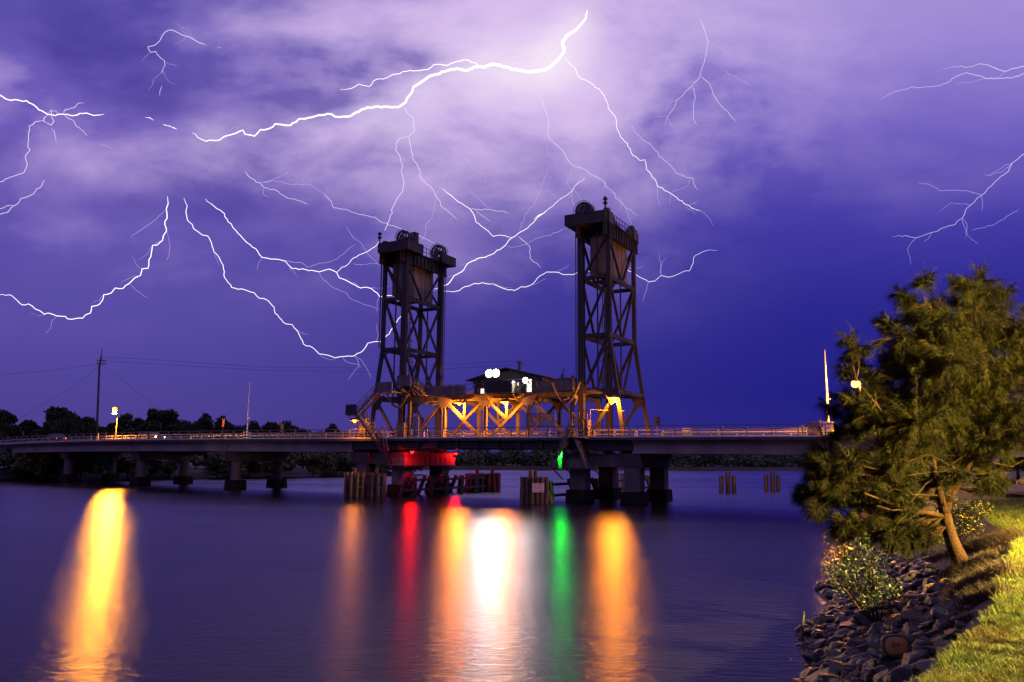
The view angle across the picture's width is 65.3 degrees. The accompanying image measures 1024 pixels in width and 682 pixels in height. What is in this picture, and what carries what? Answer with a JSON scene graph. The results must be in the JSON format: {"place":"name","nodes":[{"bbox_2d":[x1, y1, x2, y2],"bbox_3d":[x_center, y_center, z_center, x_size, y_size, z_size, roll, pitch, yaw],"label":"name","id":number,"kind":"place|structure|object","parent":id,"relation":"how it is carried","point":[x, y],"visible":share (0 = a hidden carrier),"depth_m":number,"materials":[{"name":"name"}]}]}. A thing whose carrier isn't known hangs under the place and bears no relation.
{"place":"outdoors","nodes":[
{"label":"outdoors","id":0,"kind":"place"},
{"bbox_2d":[0,95,109,181],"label":"lightning bolt","id":1,"kind":"object","parent":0,"point":[51,114],"visible":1,"depth_m":1266.70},
{"bbox_2d":[0,196,169,330],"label":"lightning bolt","id":2,"kind":"object","parent":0,"point":[121,282],"visible":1,"depth_m":1044.69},
{"bbox_2d":[0,464,391,478],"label":"bank","id":3,"kind":"structure","parent":0,"point":[198,471],"depth_m":146.24,"materials":[{"name":"soil"}]},
{"bbox_2d":[0,409,23,442],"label":"tree","id":4,"kind":"object","parent":3,"relation":"on","point":[7,427],"visible":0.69,"depth_m":149.51,"materials":[{"name":"green plant"}]},
{"bbox_2d":[0,448,41,476],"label":"bush","id":5,"kind":"object","parent":3,"relation":"on","point":[5,457],"visible":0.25,"depth_m":124.76,"materials":[{"name":"green plant"}]},
{"bbox_2d":[17,419,47,441],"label":"tree","id":6,"kind":"object","parent":3,"relation":"on","point":[26,426],"visible":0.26,"depth_m":157.21,"materials":[{"name":"green plant"}]},
{"bbox_2d":[7,452,61,478],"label":"bush","id":7,"kind":"object","parent":3,"relation":"on","point":[38,463],"visible":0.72,"depth_m":123.45,"materials":[{"name":"green plant"}]},
{"bbox_2d":[28,406,80,440],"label":"tree","id":8,"kind":"object","parent":3,"relation":"on","point":[53,413],"visible":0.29,"depth_m":154.33,"materials":[{"name":"green plant"}]},
{"bbox_2d":[49,412,104,440],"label":"tree","id":9,"kind":"object","parent":3,"relation":"on","point":[73,424],"visible":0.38,"depth_m":146.98,"materials":[{"name":"green plant"}]},
{"bbox_2d":[81,416,111,436],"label":"tree","id":10,"kind":"object","parent":3,"relation":"on","point":[88,419],"visible":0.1,"depth_m":164.08,"materials":[{"name":"green plant"}]},
{"bbox_2d":[95,350,105,437],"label":"utility pole","id":11,"kind":"object","parent":3,"relation":"on","point":[98,391],"visible":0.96,"depth_m":149.94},
{"bbox_2d":[2,357,527,423],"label":"power line","id":12,"kind":"object","parent":11,"relation":"attached to","point":[250,369],"visible":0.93,"depth_m":150.80,"materials":[{"name":"black metal"}]},
{"bbox_2d":[106,412,145,437],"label":"tree","id":13,"kind":"object","parent":3,"relation":"on","point":[124,420],"visible":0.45,"depth_m":165.96,"materials":[{"name":"green plant"}]},
{"bbox_2d":[106,452,168,478],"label":"bush","id":14,"kind":"object","parent":3,"relation":"on","point":[126,462],"visible":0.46,"depth_m":130.63,"materials":[{"name":"green plant"}]},
{"bbox_2d":[114,420,161,439],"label":"tree","id":15,"kind":"object","parent":3,"relation":"on","point":[153,425],"visible":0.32,"depth_m":162.67,"materials":[{"name":"green plant"}]},
{"bbox_2d":[146,408,179,438],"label":"tree","id":16,"kind":"object","parent":3,"relation":"on","point":[166,418],"visible":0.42,"depth_m":169.07,"materials":[{"name":"green plant"}]},
{"bbox_2d":[149,454,198,477],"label":"bush","id":17,"kind":"object","parent":3,"relation":"on","point":[172,468],"visible":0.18,"depth_m":138.59,"materials":[{"name":"green plant"}]},
{"bbox_2d":[173,412,213,468],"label":"tree","id":18,"kind":"object","parent":3,"relation":"on","point":[203,424],"visible":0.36,"depth_m":169.30,"materials":[{"name":"green plant"}]},
{"bbox_2d":[190,452,246,477],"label":"bush","id":19,"kind":"object","parent":3,"relation":"on","point":[216,463],"visible":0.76,"depth_m":140.85,"materials":[{"name":"green plant"}]},
{"bbox_2d":[207,415,248,454],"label":"tree","id":20,"kind":"object","parent":3,"relation":"on","point":[227,425],"visible":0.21,"depth_m":169.37,"materials":[{"name":"green plant"}]},
{"bbox_2d":[245,420,263,437],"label":"tree","id":21,"kind":"object","parent":3,"relation":"on","point":[253,425],"visible":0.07,"depth_m":181.81,"materials":[{"name":"green plant"}]},
{"bbox_2d":[242,461,270,476],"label":"bush","id":22,"kind":"object","parent":3,"relation":"on","point":[256,468],"visible":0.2,"depth_m":149.51,"materials":[{"name":"green plant"}]},
{"bbox_2d":[263,421,290,437],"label":"tree","id":23,"kind":"object","parent":3,"relation":"on","point":[274,427],"visible":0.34,"depth_m":181.59,"materials":[{"name":"green plant"}]},
{"bbox_2d":[249,452,316,473],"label":"bush","id":24,"kind":"object","parent":3,"relation":"on","point":[293,459],"visible":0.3,"depth_m":153.44,"materials":[{"name":"green plant"}]},
{"bbox_2d":[279,420,317,437],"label":"tree","id":25,"kind":"object","parent":3,"relation":"on","point":[288,426],"visible":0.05,"depth_m":190.41,"materials":[{"name":"green plant"}]},
{"bbox_2d":[297,452,338,475],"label":"bush","id":26,"kind":"object","parent":3,"relation":"on","point":[326,462],"visible":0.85,"depth_m":158.67,"materials":[{"name":"green plant"}]},
{"bbox_2d":[333,452,354,474],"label":"bush","id":27,"kind":"object","parent":3,"relation":"on","point":[345,463],"visible":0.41,"depth_m":165.77,"materials":[{"name":"green plant"}]},
{"bbox_2d":[184,199,400,377],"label":"lightning bolt","id":28,"kind":"object","parent":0,"point":[274,308],"visible":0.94,"depth_m":1025.23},
{"bbox_2d":[206,200,391,312],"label":"lightning bolt","id":29,"kind":"object","parent":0,"point":[312,265],"visible":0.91,"depth_m":1052.16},
{"bbox_2d":[193,10,587,228],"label":"lightning bolt","id":30,"kind":"object","parent":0,"point":[500,65],"visible":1,"depth_m":1385.54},
{"bbox_2d":[0,463,853,681],"bbox_3d":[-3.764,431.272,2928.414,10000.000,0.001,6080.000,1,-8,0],"label":"river water","id":31,"kind":"structure","parent":0,"point":[699,577],"depth_m":25.64,"materials":[{"name":"liquid"}]},
{"bbox_2d":[58,452,122,481],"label":"bridge pier","id":32,"kind":"structure","parent":31,"relation":"in","point":[110,474],"depth_m":118.10,"materials":[{"name":"concrete"}]},
{"bbox_2d":[129,451,195,484],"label":"bridge pier","id":33,"kind":"structure","parent":31,"relation":"in","point":[142,458],"depth_m":107.50,"materials":[{"name":"concrete"}]},
{"bbox_2d":[0,429,396,453],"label":"bridge approach","id":34,"kind":"structure","parent":33,"relation":"on","point":[325,443],"depth_m":99.50,"materials":[{"name":"concrete"}]},
{"bbox_2d":[224,451,289,488],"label":"bridge pier","id":35,"kind":"structure","parent":31,"relation":"in","point":[236,459],"depth_m":97.89,"materials":[{"name":"concrete"}]},
{"bbox_2d":[343,468,365,496],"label":"pile cluster","id":36,"kind":"object","parent":31,"relation":"in","point":[354,482],"visible":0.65,"depth_m":80.02,"materials":[{"name":"brown wood"}]},
{"bbox_2d":[350,452,374,493],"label":"bridge pier","id":37,"kind":"structure","parent":31,"relation":"in","point":[361,461],"depth_m":86.22,"materials":[{"name":"concrete"}]},
{"bbox_2d":[371,452,386,463],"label":"tie beam","id":38,"kind":"structure","parent":37,"relation":"attached to","point":[376,457],"depth_m":85.58,"materials":[{"name":"concrete"}]},
{"bbox_2d":[348,229,455,452],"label":"lifting tower","id":39,"kind":"structure","parent":37,"relation":"on","point":[407,251],"depth_m":88.66,"materials":[{"name":"metal"}]},
{"bbox_2d":[345,375,427,464],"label":"access stairs","id":40,"kind":"structure","parent":39,"relation":"attached to","point":[382,387],"depth_m":83.86,"materials":[{"name":"metal"}]},
{"bbox_2d":[396,423,406,436],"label":"equipment cabinet","id":41,"kind":"object","parent":39,"relation":"on","point":[400,433],"visible":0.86,"depth_m":84.15,"materials":[{"name":"metal"}]},
{"bbox_2d":[392,260,432,302],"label":"counterweight","id":42,"kind":"object","parent":39,"relation":"hanging from","point":[423,279],"visible":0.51,"depth_m":90.82,"materials":[{"name":"concrete"}]},
{"bbox_2d":[385,368,603,450],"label":"lift span","id":43,"kind":"object","parent":39,"relation":"attached to","point":[559,389],"visible":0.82,"depth_m":80.85,"materials":[{"name":"paint"}]},
{"bbox_2d":[466,361,556,400],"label":"control house","id":44,"kind":"structure","parent":43,"relation":"on","point":[509,380],"depth_m":79.62,"materials":[{"name":"white paint"}]},
{"bbox_2d":[485,369,499,377],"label":"floodlight","id":45,"kind":"object","parent":44,"relation":"attached to","point":[493,373],"visible":1,"depth_m":80.68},
{"bbox_2d":[526,413,554,436],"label":"safety screen","id":46,"kind":"object","parent":43,"relation":"on","point":[540,420],"visible":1,"depth_m":75.60,"materials":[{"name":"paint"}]},
{"bbox_2d":[367,468,386,496],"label":"pile cluster","id":47,"kind":"object","parent":31,"relation":"in","point":[375,480],"visible":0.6,"depth_m":80.29,"materials":[{"name":"brown wood"}]},
{"bbox_2d":[386,452,453,495],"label":"bridge pier","id":48,"kind":"structure","parent":31,"relation":"in","point":[394,487],"depth_m":84.21,"materials":[{"name":"concrete"}]},
{"bbox_2d":[387,457,454,475],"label":"navigation platform","id":49,"kind":"structure","parent":48,"relation":"attached to","point":[429,461],"depth_m":85.63,"materials":[{"name":"paint"}]},
{"bbox_2d":[398,473,487,495],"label":"timber fender","id":50,"kind":"object","parent":31,"relation":"in","point":[413,489],"visible":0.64,"depth_m":88.01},
{"bbox_2d":[465,469,483,490],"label":"pile cluster","id":51,"kind":"object","parent":31,"relation":"in","point":[480,480],"visible":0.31,"depth_m":95.47,"materials":[{"name":"brown wood"}]},
{"bbox_2d":[484,469,500,490],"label":"pile cluster","id":52,"kind":"object","parent":31,"relation":"in","point":[494,482],"visible":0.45,"depth_m":96.86,"materials":[{"name":"brown wood"}]},
{"bbox_2d":[520,471,548,503],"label":"pile cluster","id":53,"kind":"object","parent":31,"relation":"in","point":[528,495],"visible":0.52,"depth_m":70.53,"materials":[{"name":"brown wood"}]},
{"bbox_2d":[564,453,620,501],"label":"bridge pier","id":54,"kind":"structure","parent":31,"relation":"in","point":[580,490],"depth_m":74.52,"materials":[{"name":"concrete"}]},
{"bbox_2d":[552,458,598,479],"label":"navigation platform","id":55,"kind":"structure","parent":54,"relation":"attached to","point":[573,464],"depth_m":73.47,"materials":[{"name":"paint"}]},
{"bbox_2d":[564,196,666,453],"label":"lifting tower","id":56,"kind":"structure","parent":54,"relation":"on","point":[585,221],"depth_m":77.24,"materials":[{"name":"metal"}]},
{"bbox_2d":[558,409,624,468],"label":"access stairs","id":57,"kind":"structure","parent":56,"relation":"attached to","point":[567,440],"depth_m":72.88,"materials":[{"name":"metal"}]},
{"bbox_2d":[590,232,626,284],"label":"counterweight","id":58,"kind":"object","parent":56,"relation":"hanging from","point":[620,251],"visible":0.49,"depth_m":78.18,"materials":[{"name":"concrete"}]},
{"bbox_2d":[549,475,649,502],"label":"timber fender","id":59,"kind":"object","parent":31,"relation":"in","point":[594,484],"visible":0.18,"depth_m":76.55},
{"bbox_2d":[619,454,672,503],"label":"bridge pier","id":60,"kind":"structure","parent":31,"relation":"in","point":[635,466],"depth_m":72.09,"materials":[{"name":"concrete"}]},
{"bbox_2d":[588,454,620,466],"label":"tie beam","id":61,"kind":"structure","parent":60,"relation":"attached to","point":[604,460],"depth_m":73.22,"materials":[{"name":"concrete"}]},
{"bbox_2d":[630,423,1023,456],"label":"bridge approach","id":62,"kind":"structure","parent":60,"relation":"on","point":[745,444],"depth_m":67.39,"materials":[{"name":"concrete"}]},
{"bbox_2d":[801,420,820,434],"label":"pedestrian gate","id":63,"kind":"structure","parent":62,"relation":"on","point":[812,430],"depth_m":64.97,"materials":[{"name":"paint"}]},
{"bbox_2d":[823,350,833,434],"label":"boom gate","id":64,"kind":"structure","parent":62,"relation":"on","point":[827,426],"depth_m":64.44,"materials":[{"name":"metal"}]},
{"bbox_2d":[718,472,735,491],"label":"pile cluster","id":65,"kind":"object","parent":31,"relation":"in","point":[727,477],"visible":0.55,"depth_m":99.20,"materials":[{"name":"brown wood"}]},
{"bbox_2d":[764,472,780,490],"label":"pile cluster","id":66,"kind":"object","parent":31,"relation":"in","point":[772,483],"visible":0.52,"depth_m":104.40,"materials":[{"name":"brown wood"}]},
{"bbox_2d":[423,164,582,290],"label":"lightning bolt","id":67,"kind":"object","parent":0,"point":[498,235],"visible":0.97,"depth_m":1150.12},
{"bbox_2d":[0,0,1023,453],"label":"sky","id":68,"kind":"structure","parent":0,"point":[811,198],"materials":[{"name":"purple"}]},
{"bbox_2d":[531,87,634,223],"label":"lightning bolt","id":69,"kind":"object","parent":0,"point":[570,163],"visible":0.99,"depth_m":1225.45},
{"bbox_2d":[450,250,717,298],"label":"lightning bolt","id":70,"kind":"object","parent":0,"point":[567,274],"visible":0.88,"depth_m":1168.51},
{"bbox_2d":[565,59,711,222],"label":"lightning bolt","id":71,"kind":"object","parent":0,"point":[630,149],"visible":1,"depth_m":1242.08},
{"bbox_2d":[352,463,1022,470],"bbox_3d":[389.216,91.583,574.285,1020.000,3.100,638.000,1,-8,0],"label":"shore","id":72,"kind":"structure","parent":0,"point":[532,467],"depth_m":288.44,"materials":[{"name":"soil"}]},
{"bbox_2d":[298,450,869,469],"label":"wood","id":73,"kind":"object","parent":72,"relation":"on","point":[474,458],"visible":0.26,"depth_m":288.56,"materials":[{"name":"green plant"}]},
{"bbox_2d":[648,20,749,128],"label":"lightning bolt","id":74,"kind":"object","parent":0,"point":[705,80],"visible":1,"depth_m":1457.11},
{"bbox_2d":[804,471,1023,681],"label":"bank","id":75,"kind":"structure","parent":0,"point":[945,562],"depth_m":18.10,"materials":[{"name":"soil"}]},
{"bbox_2d":[802,652,818,662],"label":"rock","id":76,"kind":"object","parent":75,"relation":"on","point":[809,657],"visible":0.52,"depth_m":15.88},
{"bbox_2d":[808,638,827,649],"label":"rock","id":77,"kind":"object","parent":75,"relation":"on","point":[818,643],"visible":0.56,"depth_m":16.40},
{"bbox_2d":[803,667,838,681],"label":"rock","id":78,"kind":"object","parent":75,"relation":"on","point":[814,675],"visible":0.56,"depth_m":12.27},
{"bbox_2d":[818,672,841,681],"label":"rock","id":79,"kind":"object","parent":75,"relation":"on","point":[823,676],"visible":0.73,"depth_m":11.87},
{"bbox_2d":[822,662,845,674],"bbox_3d":[5.089,5.155,12.438,0.438,0.271,0.425,25,-36,-15],"label":"rock","id":80,"kind":"object","parent":75,"relation":"on","point":[839,666],"visible":0.37,"depth_m":12.40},
{"bbox_2d":[820,526,857,560],"bbox_3d":[12.868,7.726,30.910,1.737,1.638,1.401,1,-8,0],"label":"leafy shrub","id":81,"kind":"object","parent":75,"relation":"on","point":[833,543],"visible":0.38,"depth_m":30.84,"materials":[{"name":"green plant"}]},
{"bbox_2d":[834,628,849,640],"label":"rock","id":82,"kind":"object","parent":75,"relation":"on","point":[840,634],"visible":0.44,"depth_m":16.05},
{"bbox_2d":[837,622,859,629],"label":"rock","id":83,"kind":"object","parent":75,"relation":"on","point":[850,626],"visible":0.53,"depth_m":16.41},
{"bbox_2d":[846,638,865,646],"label":"rock","id":84,"kind":"object","parent":75,"relation":"on","point":[852,642],"visible":0.24,"depth_m":13.70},
{"bbox_2d":[847,654,869,667],"bbox_3d":[5.295,4.899,12.209,0.335,0.182,0.353,-22,-15,34],"label":"rock","id":85,"kind":"object","parent":75,"relation":"on","point":[853,659],"visible":0.54,"depth_m":12.20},
{"bbox_2d":[819,533,905,622],"bbox_3d":[6.820,4.683,15.656,1.819,1.840,1.284,1,-8,0],"label":"leafy shrub","id":86,"kind":"object","parent":75,"relation":"on","point":[872,588],"visible":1,"depth_m":15.53,"materials":[{"name":"green plant"}]},
{"bbox_2d":[855,641,880,651],"bbox_3d":[5.737,4.913,12.711,0.500,0.233,0.292,-17,-34,13],"label":"rock","id":87,"kind":"object","parent":75,"relation":"on","point":[865,646],"visible":0.49,"depth_m":12.66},
{"bbox_2d":[862,668,873,681],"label":"rock","id":88,"kind":"object","parent":75,"relation":"on","point":[867,675],"visible":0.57,"depth_m":10.63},
{"bbox_2d":[853,612,882,626],"bbox_3d":[7.236,5.699,16.216,0.467,0.389,0.510,2,-8,-11],"label":"rock","id":89,"kind":"object","parent":75,"relation":"on","point":[860,619],"visible":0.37,"depth_m":16.17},
{"bbox_2d":[867,621,882,633],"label":"rock","id":90,"kind":"object","parent":75,"relation":"on","point":[875,627],"visible":0.32,"depth_m":14.74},
{"bbox_2d":[873,669,890,681],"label":"rock","id":91,"kind":"object","parent":75,"relation":"on","point":[878,677],"visible":0.41,"depth_m":9.91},
{"bbox_2d":[866,634,909,660],"bbox_3d":[5.100,4.302,10.875,0.600,0.653,0.569,1,-8,0],"label":"dumped chair","id":92,"kind":"object","parent":75,"relation":"on","point":[893,646],"visible":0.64,"depth_m":10.73,"materials":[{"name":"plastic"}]},
{"bbox_2d":[812,544,973,619],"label":"rocks","id":93,"kind":"object","parent":75,"relation":"on","point":[912,580],"visible":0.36,"depth_m":18.75,"materials":[{"name":"stone"}]},
{"bbox_2d":[888,664,917,681],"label":"rock","id":94,"kind":"object","parent":75,"relation":"on","point":[902,673],"visible":0.65,"depth_m":9.05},
{"bbox_2d":[788,259,1023,579],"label":"casuarina tree","id":95,"kind":"object","parent":75,"relation":"on","point":[937,353],"visible":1,"depth_m":17.38,"materials":[{"name":"green plant"}]},
{"bbox_2d":[899,612,923,627],"bbox_3d":[6.478,4.533,12.903,0.420,0.313,0.352,-4,-9,28],"label":"rock","id":96,"kind":"object","parent":75,"relation":"on","point":[904,620],"visible":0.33,"depth_m":12.83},
{"bbox_2d":[901,650,932,664],"bbox_3d":[4.923,3.899,9.704,0.463,0.316,0.412,-16,2,3],"label":"rock","id":97,"kind":"object","parent":75,"relation":"on","point":[913,656],"visible":0.39,"depth_m":9.61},
{"bbox_2d":[909,616,927,625],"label":"rock","id":98,"kind":"object","parent":75,"relation":"on","point":[916,620],"visible":0.41,"depth_m":12.15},
{"bbox_2d":[911,658,937,675],"bbox_3d":[4.596,3.606,8.816,0.377,0.208,0.434,12,11,18],"label":"rock","id":99,"kind":"object","parent":75,"relation":"on","point":[922,665],"visible":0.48,"depth_m":8.76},
{"bbox_2d":[886,536,977,575],"bbox_3d":[10.902,5.735,20.912,2.329,1.466,2.552,1,-8,0],"label":"dry grass tuft","id":100,"kind":"object","parent":75,"relation":"on","point":[936,556],"visible":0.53,"depth_m":20.81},
{"bbox_2d":[933,640,950,654],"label":"rock","id":101,"kind":"object","parent":75,"relation":"on","point":[941,643],"visible":0.45,"depth_m":9.43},
{"bbox_2d":[944,628,965,640],"bbox_3d":[5.377,3.562,9.643,0.301,0.199,0.297,-1,-8,12],"label":"rock","id":102,"kind":"object","parent":75,"relation":"on","point":[949,633],"visible":0.59,"depth_m":9.56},
{"bbox_2d":[932,607,983,634],"bbox_3d":[5.800,3.665,10.403,0.447,0.548,1.115,1,-8,0],"label":"dry grass tuft","id":103,"kind":"object","parent":75,"relation":"on","point":[965,619],"visible":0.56,"depth_m":10.31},
{"bbox_2d":[931,497,993,542],"bbox_3d":[12.226,4.871,21.649,2.014,1.311,1.198,1,-8,0],"label":"flowering bush","id":104,"kind":"object","parent":75,"relation":"on","point":[969,519],"visible":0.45,"depth_m":21.58,"materials":[{"name":"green plant"}]},
{"bbox_2d":[911,497,1023,681],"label":"lawn grass","id":105,"kind":"structure","parent":75,"relation":"on","point":[1006,605],"depth_m":7.73,"materials":[{"name":"plant"}]},
{"bbox_2d":[928,539,1020,582],"bbox_3d":[9.654,4.641,16.896,1.764,1.221,3.109,1,-8,0],"label":"dry grass tuft","id":106,"kind":"object","parent":75,"relation":"on","point":[984,556],"visible":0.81,"depth_m":16.48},
{"bbox_2d":[939,575,1010,613],"bbox_3d":[6.324,3.589,11.016,0.756,0.874,1.871,1,-8,0],"label":"dry grass tuft","id":107,"kind":"object","parent":75,"relation":"on","point":[978,596],"visible":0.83,"depth_m":10.91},
{"bbox_2d":[931,524,1023,563],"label":"dry grass tuft","id":108,"kind":"object","parent":75,"relation":"on","point":[988,540],"visible":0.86,"depth_m":18.71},
{"bbox_2d":[932,554,1023,606],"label":"dry grass tuft","id":109,"kind":"object","parent":75,"relation":"on","point":[983,574],"visible":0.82,"depth_m":12.44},
{"bbox_2d":[998,457,1023,479],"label":"tree","id":110,"kind":"object","parent":75,"relation":"on","point":[1020,465],"visible":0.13,"depth_m":60.07,"materials":[{"name":"green plant"}]},
{"bbox_2d":[905,154,1023,264],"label":"lightning bolt","id":111,"kind":"object","parent":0,"point":[969,204],"visible":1,"depth_m":1263.33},
{"bbox_2d":[961,483,1023,491],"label":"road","id":112,"kind":"structure","parent":0,"point":[1019,488],"depth_m":40.49,"materials":[{"name":"asphalt"}]},
{"bbox_2d":[969,463,1023,480],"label":"verge","id":113,"kind":"structure","parent":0,"point":[1006,470],"depth_m":57.58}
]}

